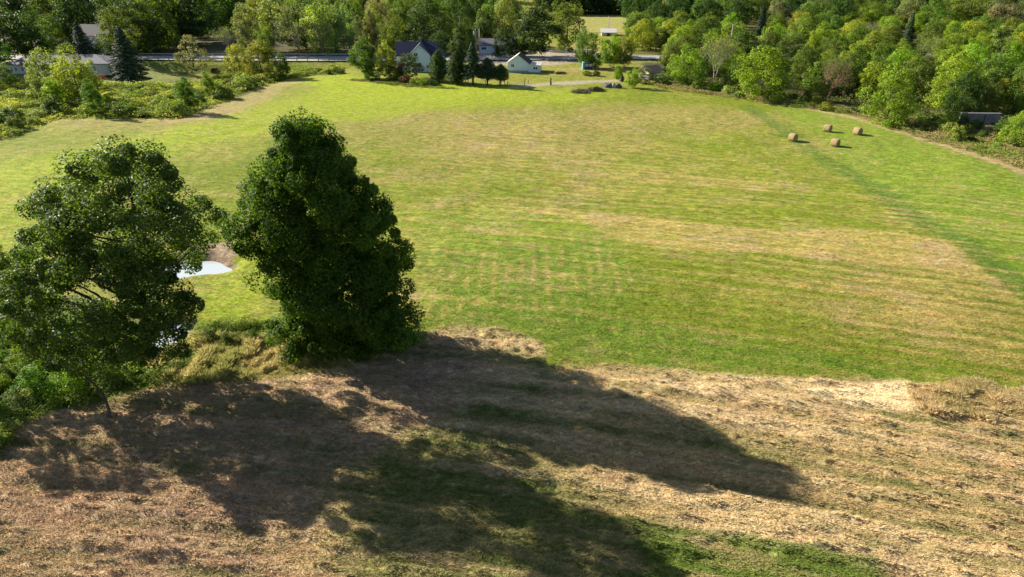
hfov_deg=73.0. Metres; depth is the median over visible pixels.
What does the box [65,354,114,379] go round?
shrub
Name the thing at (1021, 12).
broadleaf tree
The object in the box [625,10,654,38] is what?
broadleaf tree
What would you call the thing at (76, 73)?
broadleaf tree
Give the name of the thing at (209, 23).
broadleaf tree
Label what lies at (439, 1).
broadleaf tree
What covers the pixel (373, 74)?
shrub
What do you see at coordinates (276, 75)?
shrub
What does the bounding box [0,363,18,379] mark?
shrub
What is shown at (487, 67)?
cedar tree
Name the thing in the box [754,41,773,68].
broadleaf tree
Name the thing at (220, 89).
shrub
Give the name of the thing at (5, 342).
shrub
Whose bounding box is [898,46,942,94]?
broadleaf tree
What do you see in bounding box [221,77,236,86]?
shrub
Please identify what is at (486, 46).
white bungalow
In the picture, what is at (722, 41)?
broadleaf tree
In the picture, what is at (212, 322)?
shrub
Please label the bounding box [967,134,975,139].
shrub
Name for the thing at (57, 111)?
shrub
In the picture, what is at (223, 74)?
shrub
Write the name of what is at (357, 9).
broadleaf tree
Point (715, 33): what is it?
broadleaf tree
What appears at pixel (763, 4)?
broadleaf tree
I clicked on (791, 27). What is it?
broadleaf tree
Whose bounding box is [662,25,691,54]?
broadleaf tree
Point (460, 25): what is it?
broadleaf tree
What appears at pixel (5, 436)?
bank weeds
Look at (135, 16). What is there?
broadleaf tree
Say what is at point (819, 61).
broadleaf tree
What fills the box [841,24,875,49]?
broadleaf tree
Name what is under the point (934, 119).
shrub
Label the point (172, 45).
broadleaf tree
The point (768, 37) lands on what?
broadleaf tree
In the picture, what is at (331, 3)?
broadleaf tree
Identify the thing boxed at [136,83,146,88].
shrub
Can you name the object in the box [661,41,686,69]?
broadleaf tree
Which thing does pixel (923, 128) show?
shrub
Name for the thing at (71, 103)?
shrub
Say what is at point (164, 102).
shrub
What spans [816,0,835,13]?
broadleaf tree
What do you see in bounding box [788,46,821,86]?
broadleaf tree
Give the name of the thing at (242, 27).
broadleaf tree
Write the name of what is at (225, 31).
bare tree
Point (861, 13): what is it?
broadleaf tree
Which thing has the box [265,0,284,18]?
broadleaf tree
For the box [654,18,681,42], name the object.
broadleaf tree
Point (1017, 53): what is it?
broadleaf tree
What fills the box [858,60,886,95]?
broadleaf tree
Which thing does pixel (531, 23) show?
broadleaf tree
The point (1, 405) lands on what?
shrub
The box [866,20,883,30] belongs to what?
bare tree
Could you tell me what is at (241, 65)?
broadleaf tree
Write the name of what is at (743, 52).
broadleaf tree
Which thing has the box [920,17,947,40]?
broadleaf tree
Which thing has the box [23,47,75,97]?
broadleaf tree
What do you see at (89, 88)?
broadleaf tree
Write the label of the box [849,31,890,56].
broadleaf tree
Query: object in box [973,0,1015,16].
broadleaf tree
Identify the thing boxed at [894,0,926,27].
broadleaf tree
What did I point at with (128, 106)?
shrub
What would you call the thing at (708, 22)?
broadleaf tree
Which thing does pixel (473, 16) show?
broadleaf tree
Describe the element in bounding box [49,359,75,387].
shrub
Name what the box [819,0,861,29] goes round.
broadleaf tree
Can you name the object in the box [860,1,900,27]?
broadleaf tree
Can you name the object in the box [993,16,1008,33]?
broadleaf tree
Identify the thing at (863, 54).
broadleaf tree
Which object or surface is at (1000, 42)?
broadleaf tree
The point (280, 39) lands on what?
broadleaf tree
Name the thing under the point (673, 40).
broadleaf tree
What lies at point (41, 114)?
shrub
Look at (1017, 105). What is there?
broadleaf tree
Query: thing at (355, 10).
broadleaf tree
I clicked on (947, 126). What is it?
shrub
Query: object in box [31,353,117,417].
leaning sapling
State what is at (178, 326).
pond water
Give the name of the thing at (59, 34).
broadleaf tree
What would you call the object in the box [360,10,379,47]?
broadleaf tree
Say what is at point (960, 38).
broadleaf tree
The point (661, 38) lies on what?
broadleaf tree
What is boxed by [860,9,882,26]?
broadleaf tree
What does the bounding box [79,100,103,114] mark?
shrub
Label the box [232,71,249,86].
shrub
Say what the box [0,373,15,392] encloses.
shrub
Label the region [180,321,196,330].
shrub
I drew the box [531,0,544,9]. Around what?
broadleaf tree
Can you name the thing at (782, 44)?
broadleaf tree
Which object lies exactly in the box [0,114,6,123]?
shrub
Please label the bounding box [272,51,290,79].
broadleaf tree
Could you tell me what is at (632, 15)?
broadleaf tree
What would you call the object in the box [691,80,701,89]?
shrub
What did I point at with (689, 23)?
broadleaf tree
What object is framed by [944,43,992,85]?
broadleaf tree
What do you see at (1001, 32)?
broadleaf tree
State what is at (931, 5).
broadleaf tree
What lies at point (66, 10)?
broadleaf tree
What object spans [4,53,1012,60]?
road
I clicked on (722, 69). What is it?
broadleaf tree
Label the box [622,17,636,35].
broadleaf tree
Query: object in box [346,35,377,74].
broadleaf tree
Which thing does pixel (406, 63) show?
broadleaf tree
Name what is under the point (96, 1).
broadleaf tree
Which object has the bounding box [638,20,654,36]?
broadleaf tree
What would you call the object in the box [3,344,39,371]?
shrub
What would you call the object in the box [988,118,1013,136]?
shrub
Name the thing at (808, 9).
broadleaf tree
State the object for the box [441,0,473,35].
broadleaf tree
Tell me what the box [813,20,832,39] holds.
broadleaf tree
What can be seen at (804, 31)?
broadleaf tree
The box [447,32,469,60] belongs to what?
broadleaf tree
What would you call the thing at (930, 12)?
broadleaf tree
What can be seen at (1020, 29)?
broadleaf tree
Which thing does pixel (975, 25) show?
broadleaf tree
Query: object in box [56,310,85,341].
shrub
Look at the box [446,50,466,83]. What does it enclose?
cedar tree
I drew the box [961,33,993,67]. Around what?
broadleaf tree
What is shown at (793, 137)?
hay bale
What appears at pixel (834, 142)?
hay bale
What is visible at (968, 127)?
shrub
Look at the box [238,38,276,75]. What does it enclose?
broadleaf tree
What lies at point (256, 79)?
shrub
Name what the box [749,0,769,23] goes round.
broadleaf tree
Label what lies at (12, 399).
shrub
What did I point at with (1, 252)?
shrub
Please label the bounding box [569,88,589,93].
brush pile
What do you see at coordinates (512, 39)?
broadleaf tree
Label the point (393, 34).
broadleaf tree
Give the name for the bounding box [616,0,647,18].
broadleaf tree
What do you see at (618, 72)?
shrub
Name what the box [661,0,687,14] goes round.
broadleaf tree
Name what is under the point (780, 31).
broadleaf tree
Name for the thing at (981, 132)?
shrub
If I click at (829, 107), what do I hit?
shrub
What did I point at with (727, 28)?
broadleaf tree
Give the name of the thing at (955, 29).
broadleaf tree
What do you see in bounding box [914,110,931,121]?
shrub
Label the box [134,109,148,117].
shrub
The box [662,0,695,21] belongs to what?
broadleaf tree
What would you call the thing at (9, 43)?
broadleaf tree
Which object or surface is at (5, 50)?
broadleaf tree
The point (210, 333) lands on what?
shrub
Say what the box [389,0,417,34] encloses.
broadleaf tree
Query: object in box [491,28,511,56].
broadleaf tree
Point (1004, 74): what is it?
broadleaf tree
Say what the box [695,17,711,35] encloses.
broadleaf tree
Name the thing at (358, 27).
broadleaf tree
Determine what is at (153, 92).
shrub
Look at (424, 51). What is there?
farmhouse
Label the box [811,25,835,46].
broadleaf tree
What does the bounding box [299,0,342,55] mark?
broadleaf tree
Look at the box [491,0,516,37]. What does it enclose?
broadleaf tree
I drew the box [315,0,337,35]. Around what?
broadleaf tree
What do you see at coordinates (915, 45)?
broadleaf tree
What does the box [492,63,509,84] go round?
cedar tree
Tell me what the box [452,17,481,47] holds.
broadleaf tree
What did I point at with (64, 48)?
broadleaf tree
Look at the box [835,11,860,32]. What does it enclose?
broadleaf tree
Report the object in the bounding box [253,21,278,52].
broadleaf tree
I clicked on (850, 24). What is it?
broadleaf tree
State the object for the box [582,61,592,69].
blue shed
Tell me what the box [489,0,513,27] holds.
broadleaf tree
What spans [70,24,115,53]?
two storey house
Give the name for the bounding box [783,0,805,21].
broadleaf tree
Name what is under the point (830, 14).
broadleaf tree
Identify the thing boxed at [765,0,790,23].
broadleaf tree
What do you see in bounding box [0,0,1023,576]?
ground
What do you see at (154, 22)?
broadleaf tree
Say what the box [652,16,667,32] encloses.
broadleaf tree
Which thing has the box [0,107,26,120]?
shrub
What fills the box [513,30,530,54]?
broadleaf tree
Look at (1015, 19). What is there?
broadleaf tree
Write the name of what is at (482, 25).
broadleaf tree
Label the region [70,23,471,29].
power line
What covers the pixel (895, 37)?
broadleaf tree
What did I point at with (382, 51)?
broadleaf tree
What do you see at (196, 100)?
shrub
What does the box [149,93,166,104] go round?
shrub
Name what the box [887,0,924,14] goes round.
broadleaf tree
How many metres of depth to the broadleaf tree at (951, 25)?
195.01 m
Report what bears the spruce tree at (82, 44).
on the ground at (476, 160)
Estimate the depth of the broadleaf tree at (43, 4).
205.36 m
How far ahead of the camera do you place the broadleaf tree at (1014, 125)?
97.20 m
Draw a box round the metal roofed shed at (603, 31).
[600,28,616,35]
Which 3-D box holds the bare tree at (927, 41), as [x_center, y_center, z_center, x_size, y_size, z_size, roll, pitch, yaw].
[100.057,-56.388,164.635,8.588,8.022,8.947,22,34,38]
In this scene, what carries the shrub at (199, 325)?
on the ground at (476, 160)
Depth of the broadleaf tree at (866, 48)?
152.73 m
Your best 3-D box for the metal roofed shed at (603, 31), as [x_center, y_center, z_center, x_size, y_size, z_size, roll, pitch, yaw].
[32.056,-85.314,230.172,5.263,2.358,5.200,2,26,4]
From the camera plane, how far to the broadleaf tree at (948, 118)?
105.23 m
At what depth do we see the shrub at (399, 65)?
149.09 m
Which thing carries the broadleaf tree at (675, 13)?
on the ground at (476, 160)
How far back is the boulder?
138.46 m
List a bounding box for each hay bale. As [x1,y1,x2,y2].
[787,133,797,141]
[823,124,832,131]
[830,138,840,146]
[852,127,862,134]
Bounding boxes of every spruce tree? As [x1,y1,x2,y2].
[70,21,96,53]
[107,26,151,81]
[461,42,482,84]
[753,4,766,40]
[902,12,915,42]
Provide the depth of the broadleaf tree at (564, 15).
181.30 m
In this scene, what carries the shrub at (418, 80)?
on the ground at (476, 160)
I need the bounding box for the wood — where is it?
[80,0,1021,18]
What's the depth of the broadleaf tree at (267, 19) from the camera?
187.65 m
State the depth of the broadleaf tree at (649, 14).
226.94 m
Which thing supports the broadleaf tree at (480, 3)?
on the ground at (476, 160)
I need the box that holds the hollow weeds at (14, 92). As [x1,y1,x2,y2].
[0,63,347,137]
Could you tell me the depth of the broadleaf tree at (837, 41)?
169.12 m
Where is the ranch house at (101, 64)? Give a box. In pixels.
[0,54,126,75]
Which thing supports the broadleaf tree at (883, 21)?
on the ground at (476, 160)
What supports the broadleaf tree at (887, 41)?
on the ground at (476, 160)
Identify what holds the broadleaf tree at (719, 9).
on the ground at (476, 160)
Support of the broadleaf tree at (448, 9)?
on the ground at (476, 160)
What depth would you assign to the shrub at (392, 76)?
148.70 m
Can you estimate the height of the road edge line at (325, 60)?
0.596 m
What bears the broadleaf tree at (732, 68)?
on the ground at (476, 160)
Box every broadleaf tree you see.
[0,0,41,41]
[0,4,58,56]
[0,6,32,59]
[0,28,12,62]
[0,63,20,89]
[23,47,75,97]
[26,0,75,28]
[33,12,68,50]
[40,77,65,101]
[46,0,95,43]
[48,44,104,101]
[51,0,107,46]
[54,42,77,54]
[79,77,105,112]
[84,0,134,19]
[90,0,148,26]
[91,39,116,55]
[96,5,141,52]
[116,0,166,55]
[123,0,179,46]
[125,8,155,54]
[127,0,186,50]
[152,0,208,43]
[172,76,194,109]
[173,34,214,73]
[174,0,221,36]
[177,0,222,37]
[197,0,239,32]
[199,71,218,94]
[207,0,244,28]
[222,43,252,76]
[230,3,261,52]
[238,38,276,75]
[243,0,269,38]
[247,0,292,43]
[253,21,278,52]
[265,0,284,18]
[269,6,306,46]
[271,0,292,36]
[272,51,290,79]
[281,0,308,16]
[282,0,326,42]
[291,0,313,49]
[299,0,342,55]
[308,0,341,19]
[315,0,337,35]
[327,0,357,54]
[338,0,363,25]
[340,0,365,37]
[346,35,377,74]
[350,14,364,49]
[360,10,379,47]
[362,0,398,39]
[363,2,382,43]
[372,39,396,74]
[375,0,399,35]
[377,10,410,50]
[381,0,401,30]
[387,0,417,27]
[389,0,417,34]
[393,52,424,78]
[402,0,454,50]
[428,0,442,26]
[429,2,458,43]
[429,30,448,57]
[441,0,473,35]
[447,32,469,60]
[449,0,480,25]
[452,8,475,50]
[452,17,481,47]
[464,4,482,37]
[466,0,486,29]
[474,0,515,37]
[476,6,492,44]
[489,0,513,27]
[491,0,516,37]
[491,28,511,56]
[505,32,518,56]
[513,0,522,20]
[513,1,563,54]
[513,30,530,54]
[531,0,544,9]
[545,0,585,51]
[573,26,601,63]
[596,33,622,65]
[611,32,636,66]
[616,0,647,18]
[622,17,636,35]
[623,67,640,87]
[624,10,644,32]
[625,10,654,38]
[626,18,657,50]
[631,0,657,16]
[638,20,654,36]
[643,9,653,23]
[645,0,672,22]
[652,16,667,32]
[652,17,670,43]
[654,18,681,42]
[655,27,672,50]
[659,37,689,63]
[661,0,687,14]
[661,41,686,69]
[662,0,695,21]
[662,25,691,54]
[663,43,711,85]
[669,10,685,28]
[674,10,694,25]
[674,32,701,66]
[677,24,700,48]
[681,19,695,29]
[689,0,715,20]
[693,14,722,46]
[695,0,726,19]
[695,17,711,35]
[700,27,723,54]
[706,39,742,76]
[711,35,738,56]
[712,0,727,22]
[713,0,752,22]
[718,11,743,35]
[720,22,750,47]
[721,0,755,24]
[721,57,748,90]
[724,42,749,68]
[728,27,759,60]
[730,45,798,100]
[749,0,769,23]
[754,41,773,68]
[755,0,774,12]
[758,27,781,50]
[759,18,787,46]
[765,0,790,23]
[765,8,788,29]
[769,0,792,22]
[773,33,812,68]
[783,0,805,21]
[785,18,803,43]
[786,11,809,30]
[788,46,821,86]
[790,2,820,30]
[791,17,818,44]
[796,14,821,38]
[800,0,830,13]
[800,53,846,92]
[801,0,830,19]
[805,30,824,50]
[805,49,826,74]
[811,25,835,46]
[812,12,834,32]
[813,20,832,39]
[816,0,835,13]
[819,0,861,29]
[819,38,841,56]
[821,10,835,27]
[821,29,854,56]
[821,49,836,73]
[828,14,847,38]
[828,45,876,94]
[834,19,868,43]
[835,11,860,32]
[836,0,872,15]
[839,41,872,62]
[840,46,873,77]
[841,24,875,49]
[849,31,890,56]
[855,0,881,9]
[856,62,922,127]
[857,2,872,18]
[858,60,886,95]
[859,29,892,52]
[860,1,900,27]
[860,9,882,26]
[860,54,894,88]
[868,42,899,84]
[877,16,893,34]
[880,22,903,51]
[882,0,907,26]
[882,16,903,40]
[885,44,929,82]
[886,38,915,59]
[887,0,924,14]
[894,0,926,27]
[894,14,903,29]
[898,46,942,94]
[905,11,929,36]
[908,24,942,58]
[915,11,936,34]
[919,0,950,15]
[920,2,955,33]
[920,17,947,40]
[922,49,987,108]
[929,36,963,73]
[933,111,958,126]
[934,0,968,19]
[934,15,961,37]
[934,44,968,73]
[939,70,990,112]
[942,20,973,39]
[944,33,966,58]
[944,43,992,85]
[947,32,970,50]
[950,0,994,26]
[950,26,965,35]
[954,28,979,53]
[960,19,988,43]
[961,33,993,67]
[966,45,1023,101]
[967,78,1005,112]
[972,15,1000,37]
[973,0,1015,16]
[976,0,1014,16]
[976,31,997,48]
[977,23,1013,49]
[983,25,1020,54]
[983,77,1012,110]
[986,2,1023,27]
[992,40,1023,74]
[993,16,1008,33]
[998,110,1023,146]
[1001,17,1020,48]
[1002,63,1023,114]
[1007,23,1023,49]
[1010,32,1023,50]
[1016,0,1023,20]
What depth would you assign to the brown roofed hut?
146.65 m
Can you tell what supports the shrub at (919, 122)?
on the ground at (476, 160)
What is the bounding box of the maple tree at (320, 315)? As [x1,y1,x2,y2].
[209,106,427,368]
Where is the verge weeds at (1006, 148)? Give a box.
[653,79,1023,169]
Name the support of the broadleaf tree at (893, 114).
on the ground at (476, 160)
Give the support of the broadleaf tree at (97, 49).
on the ground at (476, 160)
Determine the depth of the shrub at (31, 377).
42.51 m
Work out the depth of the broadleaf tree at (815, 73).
132.34 m
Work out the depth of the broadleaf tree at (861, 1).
247.66 m
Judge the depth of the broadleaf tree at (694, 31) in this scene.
178.03 m
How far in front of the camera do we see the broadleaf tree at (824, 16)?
212.53 m
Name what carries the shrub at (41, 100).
on the ground at (476, 160)
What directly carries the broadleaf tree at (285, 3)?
on the ground at (476, 160)
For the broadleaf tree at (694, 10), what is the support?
on the ground at (476, 160)
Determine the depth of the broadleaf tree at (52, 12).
201.98 m
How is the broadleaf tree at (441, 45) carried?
on the ground at (476, 160)
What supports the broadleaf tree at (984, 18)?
on the ground at (476, 160)
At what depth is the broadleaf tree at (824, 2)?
249.04 m
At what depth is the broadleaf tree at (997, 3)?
229.95 m
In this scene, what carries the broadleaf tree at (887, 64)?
on the ground at (476, 160)
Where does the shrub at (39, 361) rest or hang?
on the ground at (476, 160)
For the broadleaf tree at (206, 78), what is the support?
on the ground at (476, 160)
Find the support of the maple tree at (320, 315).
on the ground at (476, 160)
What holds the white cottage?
on the ground at (476, 160)
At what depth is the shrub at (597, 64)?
160.85 m
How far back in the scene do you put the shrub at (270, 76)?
156.89 m
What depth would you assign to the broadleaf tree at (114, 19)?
172.44 m
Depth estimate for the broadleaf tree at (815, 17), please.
202.41 m
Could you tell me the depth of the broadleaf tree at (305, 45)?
192.73 m
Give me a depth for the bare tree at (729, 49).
144.01 m
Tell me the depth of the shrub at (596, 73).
150.52 m
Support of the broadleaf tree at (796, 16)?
on the ground at (476, 160)
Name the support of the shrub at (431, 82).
on the ground at (476, 160)
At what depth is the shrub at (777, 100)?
125.93 m
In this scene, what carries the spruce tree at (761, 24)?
on the ground at (476, 160)
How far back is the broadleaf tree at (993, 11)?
215.19 m
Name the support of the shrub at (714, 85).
on the ground at (476, 160)
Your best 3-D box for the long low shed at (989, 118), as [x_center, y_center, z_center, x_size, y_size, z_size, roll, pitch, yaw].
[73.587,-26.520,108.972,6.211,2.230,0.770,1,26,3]
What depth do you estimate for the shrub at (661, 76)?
141.45 m
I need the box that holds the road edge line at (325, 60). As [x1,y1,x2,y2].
[159,59,502,60]
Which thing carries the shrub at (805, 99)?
on the ground at (476, 160)
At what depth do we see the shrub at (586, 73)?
151.13 m
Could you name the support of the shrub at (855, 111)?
on the ground at (476, 160)
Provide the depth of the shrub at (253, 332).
49.08 m
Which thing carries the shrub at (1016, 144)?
on the ground at (476, 160)
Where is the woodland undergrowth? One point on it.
(924, 105)
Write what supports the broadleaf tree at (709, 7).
on the ground at (476, 160)
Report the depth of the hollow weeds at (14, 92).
128.51 m
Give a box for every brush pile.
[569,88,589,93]
[585,86,607,91]
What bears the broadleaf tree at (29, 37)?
on the ground at (476, 160)
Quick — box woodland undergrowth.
[657,51,1023,126]
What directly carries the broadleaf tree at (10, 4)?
on the ground at (476, 160)
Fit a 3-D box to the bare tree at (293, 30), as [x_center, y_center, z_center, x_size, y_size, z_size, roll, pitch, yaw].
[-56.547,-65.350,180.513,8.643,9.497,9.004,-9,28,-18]
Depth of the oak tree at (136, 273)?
38.41 m
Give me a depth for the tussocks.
145.16 m
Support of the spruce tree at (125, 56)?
on the ground at (476, 160)
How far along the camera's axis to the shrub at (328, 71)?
162.18 m
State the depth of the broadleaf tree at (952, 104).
115.16 m
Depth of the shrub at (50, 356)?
45.76 m
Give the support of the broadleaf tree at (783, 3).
on the ground at (476, 160)
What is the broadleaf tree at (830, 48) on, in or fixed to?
on the ground at (476, 160)
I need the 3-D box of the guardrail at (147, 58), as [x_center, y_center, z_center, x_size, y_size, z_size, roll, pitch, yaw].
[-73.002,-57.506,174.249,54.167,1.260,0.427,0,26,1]
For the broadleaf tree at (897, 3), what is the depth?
248.19 m
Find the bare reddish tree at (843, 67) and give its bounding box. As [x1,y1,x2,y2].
[818,55,856,102]
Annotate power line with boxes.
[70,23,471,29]
[479,25,732,32]
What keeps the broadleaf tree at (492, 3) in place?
on the ground at (476, 160)
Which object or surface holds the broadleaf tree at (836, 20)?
on the ground at (476, 160)
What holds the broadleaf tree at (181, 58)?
on the ground at (476, 160)
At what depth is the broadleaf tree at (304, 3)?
184.89 m
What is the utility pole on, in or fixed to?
on the ground at (476, 160)
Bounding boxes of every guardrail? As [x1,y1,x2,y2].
[136,57,329,61]
[139,53,355,55]
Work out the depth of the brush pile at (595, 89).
135.37 m
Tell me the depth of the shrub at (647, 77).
142.39 m
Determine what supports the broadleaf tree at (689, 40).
on the ground at (476, 160)
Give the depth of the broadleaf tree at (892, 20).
196.49 m
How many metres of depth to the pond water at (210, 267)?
61.93 m
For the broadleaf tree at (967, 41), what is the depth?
174.96 m
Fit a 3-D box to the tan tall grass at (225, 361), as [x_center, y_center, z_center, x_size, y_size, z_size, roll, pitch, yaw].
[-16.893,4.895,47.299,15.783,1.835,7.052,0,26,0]
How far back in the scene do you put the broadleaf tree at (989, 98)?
114.50 m
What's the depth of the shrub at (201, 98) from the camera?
126.55 m
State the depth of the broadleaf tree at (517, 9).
257.55 m
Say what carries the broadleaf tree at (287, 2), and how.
on the ground at (476, 160)
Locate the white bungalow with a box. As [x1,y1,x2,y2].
[478,38,515,53]
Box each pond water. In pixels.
[155,324,194,346]
[165,261,231,278]
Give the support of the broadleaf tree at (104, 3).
on the ground at (476, 160)
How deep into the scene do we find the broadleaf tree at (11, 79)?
137.69 m
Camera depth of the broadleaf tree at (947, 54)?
151.11 m
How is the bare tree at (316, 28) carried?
on the ground at (476, 160)
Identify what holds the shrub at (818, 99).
on the ground at (476, 160)
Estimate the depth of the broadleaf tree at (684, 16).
219.83 m
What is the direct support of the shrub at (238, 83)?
on the ground at (476, 160)
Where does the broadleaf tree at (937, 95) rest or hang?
on the ground at (476, 160)
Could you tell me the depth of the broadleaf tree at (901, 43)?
158.14 m
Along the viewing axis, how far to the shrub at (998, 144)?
96.83 m
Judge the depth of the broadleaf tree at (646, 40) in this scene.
193.59 m
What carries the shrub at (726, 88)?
on the ground at (476, 160)
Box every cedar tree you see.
[428,49,447,81]
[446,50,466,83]
[477,57,496,84]
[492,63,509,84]
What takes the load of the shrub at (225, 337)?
on the ground at (476, 160)
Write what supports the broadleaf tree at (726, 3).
on the ground at (476, 160)
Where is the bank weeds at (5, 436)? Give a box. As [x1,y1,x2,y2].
[0,261,265,454]
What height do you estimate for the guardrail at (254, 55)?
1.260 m
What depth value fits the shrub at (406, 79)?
146.44 m
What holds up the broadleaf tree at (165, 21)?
on the ground at (476, 160)
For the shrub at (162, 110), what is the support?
on the ground at (476, 160)
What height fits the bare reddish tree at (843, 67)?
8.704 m
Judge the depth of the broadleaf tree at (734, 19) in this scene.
206.71 m
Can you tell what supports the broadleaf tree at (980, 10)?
on the ground at (476, 160)
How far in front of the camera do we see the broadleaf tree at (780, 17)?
219.04 m
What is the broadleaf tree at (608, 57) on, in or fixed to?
on the ground at (476, 160)
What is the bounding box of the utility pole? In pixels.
[472,26,479,53]
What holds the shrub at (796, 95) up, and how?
on the ground at (476, 160)
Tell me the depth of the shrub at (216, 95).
128.47 m
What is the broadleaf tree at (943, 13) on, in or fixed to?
on the ground at (476, 160)
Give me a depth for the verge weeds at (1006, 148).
105.43 m
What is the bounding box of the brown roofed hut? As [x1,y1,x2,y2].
[638,65,664,79]
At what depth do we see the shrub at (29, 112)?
115.69 m
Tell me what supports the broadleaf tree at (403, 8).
on the ground at (476, 160)
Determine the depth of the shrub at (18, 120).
107.13 m
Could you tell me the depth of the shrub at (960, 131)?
100.70 m
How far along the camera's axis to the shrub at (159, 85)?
139.94 m
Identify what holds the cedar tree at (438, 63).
on the ground at (476, 160)
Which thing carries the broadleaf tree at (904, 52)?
on the ground at (476, 160)
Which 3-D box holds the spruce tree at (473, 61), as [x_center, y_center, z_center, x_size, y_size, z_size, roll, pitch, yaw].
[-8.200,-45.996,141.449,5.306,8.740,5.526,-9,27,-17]
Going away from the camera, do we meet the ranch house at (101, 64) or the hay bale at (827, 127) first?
the hay bale at (827, 127)
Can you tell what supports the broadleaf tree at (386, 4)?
on the ground at (476, 160)
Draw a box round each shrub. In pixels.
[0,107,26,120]
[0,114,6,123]
[0,244,10,258]
[0,323,21,348]
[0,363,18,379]
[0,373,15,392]
[0,386,42,419]
[0,397,9,411]
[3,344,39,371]
[3,362,58,395]
[4,113,27,127]
[16,358,49,379]
[24,337,61,366]
[25,108,38,116]
[25,116,41,124]
[28,107,48,117]
[35,369,89,404]
[37,93,57,106]
[40,95,63,113]
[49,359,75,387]
[51,102,73,114]
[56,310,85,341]
[63,101,78,108]
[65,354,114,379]
[76,94,102,107]
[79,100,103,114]
[94,360,139,388]
[105,101,127,114]
[113,102,139,116]
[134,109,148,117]
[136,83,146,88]
[148,87,158,95]
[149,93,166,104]
[154,100,177,116]
[155,80,165,87]
[159,99,174,107]
[169,98,185,115]
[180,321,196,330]
[182,96,201,105]
[190,319,208,332]
[194,89,203,97]
[194,96,204,101]
[202,327,215,338]
[207,318,220,330]
[210,92,223,99]
[214,85,234,98]
[219,331,242,345]
[220,70,230,77]
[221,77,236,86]
[224,325,236,333]
[227,73,253,90]
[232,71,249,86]
[242,78,257,86]
[242,328,258,339]
[247,76,262,85]
[251,73,266,82]
[266,74,275,80]
[269,71,283,80]
[324,68,333,74]
[361,62,383,80]
[383,62,403,80]
[392,60,405,80]
[399,75,410,82]
[414,75,427,85]
[426,80,439,84]
[581,70,591,75]
[593,61,602,67]
[593,70,600,75]
[613,64,623,79]
[638,67,653,83]
[653,71,669,83]
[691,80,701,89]
[706,81,721,89]
[721,85,734,93]
[769,94,785,103]
[789,93,800,101]
[796,95,810,101]
[802,79,829,100]
[808,93,824,104]
[815,101,834,110]
[845,105,860,113]
[908,118,928,126]
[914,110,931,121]
[919,125,928,130]
[929,114,942,127]
[936,121,958,131]
[946,125,969,140]
[950,108,970,125]
[959,123,973,132]
[966,119,984,130]
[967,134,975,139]
[978,130,986,136]
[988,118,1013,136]
[992,141,1003,146]
[1009,139,1021,147]
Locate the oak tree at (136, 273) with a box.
[0,134,221,380]
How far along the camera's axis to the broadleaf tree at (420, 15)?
180.76 m
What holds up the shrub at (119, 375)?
on the ground at (476, 160)
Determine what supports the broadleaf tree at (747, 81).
on the ground at (476, 160)
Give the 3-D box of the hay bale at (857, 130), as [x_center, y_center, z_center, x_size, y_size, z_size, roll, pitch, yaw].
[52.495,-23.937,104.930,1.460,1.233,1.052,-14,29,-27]
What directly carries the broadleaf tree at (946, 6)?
on the ground at (476, 160)
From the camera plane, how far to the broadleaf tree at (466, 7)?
232.63 m
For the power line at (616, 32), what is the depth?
179.67 m
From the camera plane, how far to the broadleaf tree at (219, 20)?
222.97 m
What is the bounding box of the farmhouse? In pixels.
[395,38,445,72]
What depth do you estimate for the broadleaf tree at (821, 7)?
238.01 m
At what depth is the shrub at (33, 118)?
110.67 m
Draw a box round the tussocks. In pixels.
[343,78,457,88]
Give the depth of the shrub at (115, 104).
116.41 m
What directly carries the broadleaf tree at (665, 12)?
on the ground at (476, 160)
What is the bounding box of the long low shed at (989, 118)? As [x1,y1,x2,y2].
[959,112,1001,124]
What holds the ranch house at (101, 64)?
on the ground at (476, 160)
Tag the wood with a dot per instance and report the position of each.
(595, 6)
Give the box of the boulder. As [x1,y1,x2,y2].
[603,83,611,87]
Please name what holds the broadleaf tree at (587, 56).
on the ground at (476, 160)
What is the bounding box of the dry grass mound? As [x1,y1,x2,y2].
[905,374,1023,424]
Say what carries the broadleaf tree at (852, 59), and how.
on the ground at (476, 160)
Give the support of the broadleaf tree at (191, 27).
on the ground at (476, 160)
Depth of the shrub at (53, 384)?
42.52 m
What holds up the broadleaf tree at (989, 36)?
on the ground at (476, 160)
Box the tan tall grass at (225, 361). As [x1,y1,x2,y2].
[145,328,378,385]
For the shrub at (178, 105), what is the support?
on the ground at (476, 160)
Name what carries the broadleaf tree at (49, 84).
on the ground at (476, 160)
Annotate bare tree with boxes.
[209,26,237,51]
[278,19,309,55]
[300,20,334,55]
[698,32,739,80]
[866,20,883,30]
[914,34,949,59]
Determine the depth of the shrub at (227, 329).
50.05 m
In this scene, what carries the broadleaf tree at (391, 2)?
on the ground at (476, 160)
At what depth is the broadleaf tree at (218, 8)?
233.02 m
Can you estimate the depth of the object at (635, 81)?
137.52 m
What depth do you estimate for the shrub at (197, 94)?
128.88 m
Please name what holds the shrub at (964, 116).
on the ground at (476, 160)
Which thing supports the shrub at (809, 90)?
on the ground at (476, 160)
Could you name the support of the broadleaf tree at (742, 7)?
on the ground at (476, 160)
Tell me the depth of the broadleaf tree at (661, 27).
209.65 m
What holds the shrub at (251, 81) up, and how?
on the ground at (476, 160)
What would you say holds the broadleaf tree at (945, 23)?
on the ground at (476, 160)
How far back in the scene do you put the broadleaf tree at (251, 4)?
216.67 m
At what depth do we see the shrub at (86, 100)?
119.27 m
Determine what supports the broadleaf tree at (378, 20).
on the ground at (476, 160)
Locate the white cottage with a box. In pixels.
[506,52,542,72]
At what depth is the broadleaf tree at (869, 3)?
255.36 m
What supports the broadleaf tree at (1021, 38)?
on the ground at (476, 160)
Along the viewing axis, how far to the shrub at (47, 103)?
116.89 m
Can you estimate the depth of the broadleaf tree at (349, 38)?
183.33 m

